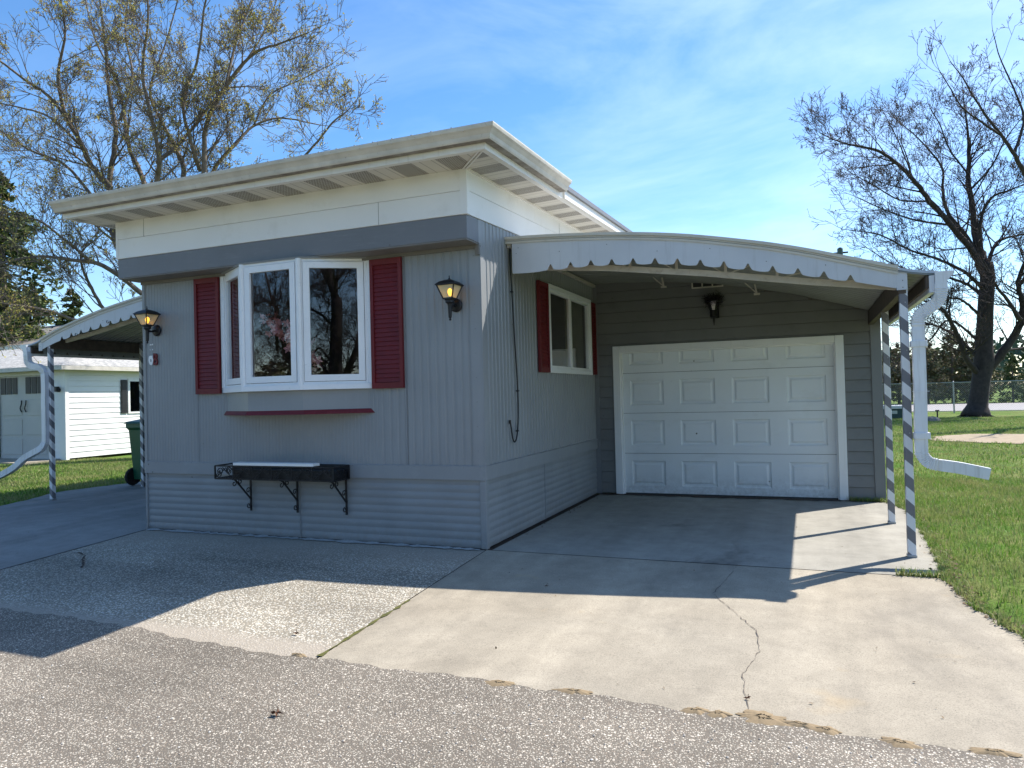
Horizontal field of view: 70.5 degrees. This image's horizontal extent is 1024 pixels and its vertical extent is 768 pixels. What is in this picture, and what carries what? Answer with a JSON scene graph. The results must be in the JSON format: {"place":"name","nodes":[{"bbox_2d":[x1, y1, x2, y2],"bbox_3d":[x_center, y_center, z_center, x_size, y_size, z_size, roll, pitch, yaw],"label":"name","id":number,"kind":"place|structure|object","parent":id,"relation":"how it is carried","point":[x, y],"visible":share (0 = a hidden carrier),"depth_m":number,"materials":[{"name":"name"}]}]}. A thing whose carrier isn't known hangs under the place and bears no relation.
{"place":"outdoors","nodes":[
{"label":"outdoors","id":0,"kind":"place"},
{"bbox_2d":[0,458,62,464],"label":"neighbour apron","id":1,"kind":"object","parent":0,"point":[10,461],"visible":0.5,"depth_m":16.72,"materials":[{"name":"concrete"}]},
{"bbox_2d":[0,457,140,505],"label":"grass","id":2,"kind":"structure","parent":0,"point":[92,471],"depth_m":12.82,"materials":[{"name":"green plant"}]},
{"bbox_2d":[0,482,145,568],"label":"slab","id":3,"kind":"structure","parent":0,"point":[32,529],"depth_m":7.92,"materials":[{"name":"grey concrete"}]},
{"bbox_2d":[0,295,145,499],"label":"carport awning","id":4,"kind":"object","parent":3,"relation":"on","point":[114,331],"visible":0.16,"depth_m":9.76,"materials":[{"name":"metal"}]},
{"bbox_2d":[123,419,143,484],"bbox_3d":[-5.579,1.031,11.351,0.570,1.068,0.715,-2,-1,22],"label":"wheelie bin","id":5,"kind":"object","parent":3,"relation":"on","point":[133,475],"visible":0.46,"depth_m":11.15,"materials":[{"name":"green plastic"}]},
{"bbox_2d":[0,528,484,657],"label":"aggregate pad","id":6,"kind":"object","parent":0,"point":[227,589],"visible":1,"depth_m":5.15,"materials":[{"name":"grey concrete"}]},
{"bbox_2d":[48,121,631,549],"bbox_3d":[-0.318,-0.379,10.562,4.557,3.595,10.034,-2,-1,22],"label":"mobile home","id":7,"kind":"object","parent":6,"relation":"on","point":[348,259],"visible":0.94,"depth_m":6.41,"materials":[{"name":"grey paint"}]},
{"bbox_2d":[133,306,160,343],"bbox_3d":[-3.591,-0.583,7.151,0.176,0.367,0.205,-2,-1,22],"label":"wall lantern","id":8,"kind":"object","parent":7,"relation":"attached to","point":[146,319],"depth_m":7.11,"materials":[{"name":"black metal"}]},
{"bbox_2d":[214,463,349,514],"bbox_3d":[-2.068,0.948,6.500,1.312,0.446,0.255,-2,-1,22],"label":"iron planter","id":9,"kind":"object","parent":7,"relation":"attached to","point":[333,473],"visible":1,"depth_m":6.39,"materials":[{"name":"black metal"}]},
{"bbox_2d":[233,462,319,466],"bbox_3d":[-2.100,0.711,6.427,0.880,0.024,0.097,-2,-1,22],"label":"white board","id":10,"kind":"object","parent":9,"relation":"on","point":[276,464],"visible":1,"depth_m":6.39,"materials":[{"name":"white wood"}]},
{"bbox_2d":[260,312,322,381],"bbox_3d":[-1.971,-0.329,6.438,0.560,0.654,0.232,-1,-1,-9],"label":"flower spray","id":11,"kind":"object","parent":7,"relation":"on","point":[276,329],"visible":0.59,"depth_m":6.42,"materials":[{"name":"pink plant"}]},
{"bbox_2d":[220,256,374,415],"bbox_3d":[-2.050,-0.406,6.491,1.710,1.358,0.362,-2,-1,22],"label":"bay window","id":12,"kind":"structure","parent":7,"relation":"in","point":[335,393],"depth_m":6.31,"materials":[{"name":"white plastic"}]},
{"bbox_2d":[435,276,463,320],"bbox_3d":[-0.501,-0.698,5.894,0.176,0.367,0.205,-2,-1,22],"label":"wall lantern","id":13,"kind":"object","parent":7,"relation":"attached to","point":[449,289],"depth_m":5.85,"materials":[{"name":"black metal"}]},
{"bbox_2d":[509,244,518,442],"bbox_3d":[0.012,-0.382,6.454,0.045,1.808,0.231,-2,-1,22],"label":"hanging cable","id":14,"kind":"object","parent":7,"relation":"hanging from","point":[517,390],"visible":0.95,"depth_m":6.50,"materials":[{"name":"black metal"}]},
{"bbox_2d":[552,351,565,366],"bbox_3d":[0.533,-0.207,8.366,0.180,0.340,0.300,-2,-1,22],"label":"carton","id":15,"kind":"object","parent":7,"relation":"in","point":[558,358],"visible":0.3,"depth_m":8.22,"materials":[{"name":"white cardboard"}]},
{"bbox_2d":[547,283,592,374],"bbox_3d":[0.626,-0.568,8.127,0.122,0.914,1.565,-2,-1,22],"label":"side window","id":16,"kind":"structure","parent":7,"relation":"in","point":[578,325],"depth_m":8.35,"materials":[{"name":"white plastic"}]},
{"bbox_2d":[0,494,936,657],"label":"joint soil","id":17,"kind":"structure","parent":0,"point":[537,524],"depth_m":6.30,"materials":[{"name":"brown soil"}]},
{"bbox_2d":[0,608,1023,767],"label":"road","id":18,"kind":"structure","parent":0,"point":[189,705],"depth_m":2.97,"materials":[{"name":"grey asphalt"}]},
{"bbox_2d":[271,705,282,716],"bbox_3d":[-0.992,1.367,3.042,0.061,0.040,0.037,-2,-1,36],"label":"dry leaf","id":19,"kind":"object","parent":18,"relation":"on","point":[276,712],"visible":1,"depth_m":3.04,"materials":[{"name":"brown plant"}]},
{"bbox_2d":[292,653,306,657],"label":"sand pile","id":20,"kind":"object","parent":18,"relation":"on","point":[300,655],"visible":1,"depth_m":3.73,"materials":[{"name":"beige sand"}]},
{"bbox_2d":[485,680,514,686],"bbox_3d":[-0.062,1.365,3.307,0.164,0.011,0.083,-2,-1,22],"label":"sand pile","id":21,"kind":"object","parent":18,"relation":"on","point":[493,683],"visible":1,"depth_m":3.30,"materials":[{"name":"beige sand"}]},
{"bbox_2d":[552,688,592,694],"bbox_3d":[0.264,1.354,3.200,0.193,0.011,0.066,-2,-1,22],"label":"sand pile","id":22,"kind":"object","parent":18,"relation":"on","point":[573,691],"visible":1,"depth_m":3.19,"materials":[{"name":"beige sand"}]},
{"bbox_2d":[681,706,707,714],"bbox_3d":[0.753,1.339,2.974,0.134,0.011,0.081,-1,-1,-15],"label":"sand pile","id":23,"kind":"object","parent":18,"relation":"on","point":[697,710],"visible":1,"depth_m":2.97,"materials":[{"name":"beige sand"}]},
{"bbox_2d":[706,710,732,717],"bbox_3d":[0.835,1.336,2.942,0.094,0.011,0.087,-1,-1,-33],"label":"sand pile","id":24,"kind":"object","parent":18,"relation":"on","point":[718,713],"visible":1,"depth_m":2.93,"materials":[{"name":"beige sand"}]},
{"bbox_2d":[735,709,792,726],"bbox_3d":[1.010,1.331,2.893,0.232,0.012,0.133,-2,-1,22],"label":"sand pile","id":25,"kind":"object","parent":18,"relation":"on","point":[761,717],"visible":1,"depth_m":2.88,"materials":[{"name":"beige sand"}]},
{"bbox_2d":[779,720,818,729],"bbox_3d":[1.120,1.327,2.830,0.179,0.011,0.065,-2,-1,22],"label":"sand pile","id":26,"kind":"object","parent":18,"relation":"on","point":[796,723],"visible":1,"depth_m":2.82,"materials":[{"name":"beige sand"}]},
{"bbox_2d":[811,726,841,735],"bbox_3d":[1.200,1.325,2.780,0.088,0.011,0.101,-1,-1,-25],"label":"sand pile","id":27,"kind":"object","parent":18,"relation":"on","point":[830,730],"visible":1,"depth_m":2.77,"materials":[{"name":"beige sand"}]},
{"bbox_2d":[878,736,923,748],"bbox_3d":[1.428,1.318,2.666,0.157,0.011,0.082,-2,-1,22],"label":"sand pile","id":28,"kind":"object","parent":18,"relation":"on","point":[897,742],"visible":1,"depth_m":2.65,"materials":[{"name":"beige sand"}]},
{"bbox_2d":[967,747,1023,756],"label":"sand pile","id":29,"kind":"object","parent":18,"relation":"on","point":[990,751],"visible":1,"depth_m":2.57,"materials":[{"name":"beige sand"}]},
{"bbox_2d":[0,385,1023,625],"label":"lawn","id":30,"kind":"structure","parent":0,"point":[1008,413],"depth_m":7.62,"materials":[{"name":"green plant"}]},
{"bbox_2d":[15,282,54,327],"bbox_3d":[-23.637,-0.865,36.293,5.180,8.567,6.711,-1,-1,-21],"label":"evergreen tree","id":31,"kind":"object","parent":30,"relation":"on","point":[38,320],"depth_m":35.80,"materials":[{"name":"green plant"}]},
{"bbox_2d":[0,171,71,347],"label":"evergreen tree","id":32,"kind":"object","parent":30,"relation":"on","point":[34,335],"visible":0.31,"depth_m":29.97,"materials":[{"name":"green plant"}]},
{"bbox_2d":[0,325,108,366],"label":"neighbour house","id":33,"kind":"structure","parent":30,"relation":"on","point":[26,342],"depth_m":29.27,"materials":[{"name":"white plastic"}]},
{"bbox_2d":[52,288,85,325],"bbox_3d":[-20.705,-0.894,33.834,4.286,7.257,3.804,-1,-1,-45],"label":"evergreen tree","id":34,"kind":"object","parent":30,"relation":"on","point":[74,312],"visible":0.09,"depth_m":33.88,"materials":[{"name":"green plant"}]},
{"bbox_2d":[0,349,139,459],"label":"neighbour garage","id":35,"kind":"structure","parent":30,"relation":"on","point":[97,403],"depth_m":17.57,"materials":[{"name":"white plastic"}]},
{"bbox_2d":[0,375,48,458],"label":"garage door","id":36,"kind":"structure","parent":35,"relation":"in","point":[20,396],"depth_m":17.54,"materials":[{"name":"white metal"}]},
{"bbox_2d":[127,379,139,413],"bbox_3d":[-9.669,0.319,18.743,0.018,0.870,0.620,-2,-1,22],"label":"window frame","id":37,"kind":"structure","parent":35,"relation":"in","point":[129,407],"depth_m":18.48,"materials":[{"name":"white paint"}]},
{"bbox_2d":[0,0,385,363],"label":"budding tree","id":38,"kind":"object","parent":30,"relation":"on","point":[172,145],"visible":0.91,"depth_m":16.25,"materials":[{"name":"brown plant"}]},
{"bbox_2d":[32,493,1023,718],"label":"leaf litter","id":39,"kind":"object","parent":30,"relation":"on","point":[876,593],"visible":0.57,"depth_m":4.72,"materials":[{"name":"brown plant"}]},
{"bbox_2d":[835,247,847,254],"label":"utility pole","id":40,"kind":"object","parent":30,"relation":"on","point":[839,250],"visible":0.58,"depth_m":59.70,"materials":[{"name":"metal"}]},
{"bbox_2d":[882,361,900,402],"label":"brush tree","id":41,"kind":"object","parent":30,"relation":"on","point":[891,381],"visible":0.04,"depth_m":48.65,"materials":[{"name":"green plant"}]},
{"bbox_2d":[883,405,902,418],"bbox_3d":[14.564,1.080,28.000,1.380,0.500,0.980,-2,-1,22],"label":"utility box","id":42,"kind":"object","parent":30,"relation":"on","point":[896,411],"visible":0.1,"depth_m":27.50,"materials":[{"name":"green paint"}]},
{"bbox_2d":[882,345,928,403],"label":"brush tree","id":43,"kind":"object","parent":30,"relation":"on","point":[897,377],"visible":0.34,"depth_m":48.78,"materials":[{"name":"green plant"}]},
{"bbox_2d":[789,55,1023,416],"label":"bare tree","id":44,"kind":"object","parent":30,"relation":"on","point":[984,364],"visible":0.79,"depth_m":27.29,"materials":[{"name":"brown plant"}]},
{"bbox_2d":[894,338,955,403],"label":"hedge tree","id":45,"kind":"object","parent":30,"relation":"on","point":[933,378],"visible":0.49,"depth_m":46.70,"materials":[{"name":"green plant"}]},
{"bbox_2d":[928,416,940,420],"bbox_3d":[14.467,1.207,24.996,0.581,0.187,0.573,-1,-1,-35],"label":"rock","id":46,"kind":"object","parent":30,"relation":"on","point":[932,418],"visible":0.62,"depth_m":24.81,"materials":[{"name":"grey stone"}]},
{"bbox_2d":[847,496,1023,638],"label":"edge grass","id":47,"kind":"structure","parent":30,"relation":"on","point":[944,574],"depth_m":4.71,"materials":[{"name":"green plant"}]},
{"bbox_2d":[881,334,1023,389],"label":"distant woods","id":48,"kind":"object","parent":30,"relation":"on","point":[997,346],"visible":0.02,"depth_m":156.87,"materials":[{"name":"green plant"}]},
{"bbox_2d":[883,380,1023,412],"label":"chain link fence","id":49,"kind":"object","parent":30,"relation":"on","point":[953,386],"visible":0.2,"depth_m":31.43,"materials":[{"name":"metal"}]},
{"bbox_2d":[886,474,1023,631],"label":"grass","id":50,"kind":"structure","parent":30,"relation":"on","point":[967,483],"depth_m":6.79,"materials":[{"name":"green plant"}]},
{"bbox_2d":[928,328,992,402],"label":"hedge tree","id":51,"kind":"object","parent":30,"relation":"on","point":[959,366],"visible":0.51,"depth_m":47.07,"materials":[{"name":"green plant"}]},
{"bbox_2d":[910,0,1023,177],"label":"bare tree","id":52,"kind":"object","parent":30,"relation":"on","point":[996,130],"visible":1,"depth_m":20.48,"materials":[{"name":"brown plant"}]},
{"bbox_2d":[931,434,1023,443],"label":"dirt patch","id":53,"kind":"object","parent":30,"relation":"on","point":[1006,438],"visible":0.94,"depth_m":16.64,"materials":[{"name":"white concrete"}]},
{"bbox_2d":[949,335,1008,400],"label":"hedge tree","id":54,"kind":"object","parent":30,"relation":"on","point":[994,375],"visible":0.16,"depth_m":47.19,"materials":[{"name":"green plant"}]},
{"bbox_2d":[992,353,1023,402],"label":"hedge tree","id":55,"kind":"object","parent":30,"relation":"on","point":[1011,361],"visible":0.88,"depth_m":45.27,"materials":[{"name":"green plant"}]},
{"bbox_2d":[0,0,1023,383],"label":"sky","id":56,"kind":"structure","parent":0,"point":[666,116],"materials":[{"name":"blue"}]},
{"bbox_2d":[319,493,1023,759],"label":"driveway","id":57,"kind":"structure","parent":0,"point":[788,644],"depth_m":4.01,"materials":[{"name":"concrete"}]},
{"bbox_2d":[504,232,990,557],"bbox_3d":[2.219,-0.025,7.146,3.609,2.652,3.137,-2,-1,22],"label":"carport awning","id":58,"kind":"object","parent":57,"relation":"on","point":[888,294],"visible":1,"depth_m":5.83,"materials":[{"name":"metal"}]},
{"bbox_2d":[592,282,885,499],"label":"garage","id":59,"kind":"structure","parent":0,"point":[766,394],"depth_m":8.44,"materials":[{"name":"grey plastic"}]},
{"bbox_2d":[705,292,721,324],"bbox_3d":[2.336,-0.871,8.383,0.204,0.385,0.220,-2,-1,22],"label":"garage lantern","id":60,"kind":"object","parent":59,"relation":"attached to","point":[714,310],"visible":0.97,"depth_m":8.35,"materials":[{"name":"black metal"}]},
{"bbox_2d":[702,290,724,307],"bbox_3d":[2.336,-0.984,8.397,0.272,0.212,0.236,-2,-1,22],"label":"bird nest","id":61,"kind":"object","parent":60,"relation":"on","point":[716,295],"visible":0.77,"depth_m":8.37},
{"bbox_2d":[622,344,837,498],"bbox_3d":[2.495,0.326,8.519,2.409,1.982,0.052,-2,-1,22],"label":"garage door","id":62,"kind":"structure","parent":59,"relation":"in","point":[741,422],"depth_m":8.47,"materials":[{"name":"white paint"}]},
{"bbox_2d":[884,416,1023,477],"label":"grass","id":63,"kind":"structure","parent":0,"point":[953,425],"depth_m":15.09,"materials":[{"name":"green plant"}]},
{"bbox_2d":[911,403,1023,411],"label":"road","id":64,"kind":"structure","parent":0,"point":[933,407],"depth_m":38.16,"materials":[{"name":"grey asphalt"}]}
]}

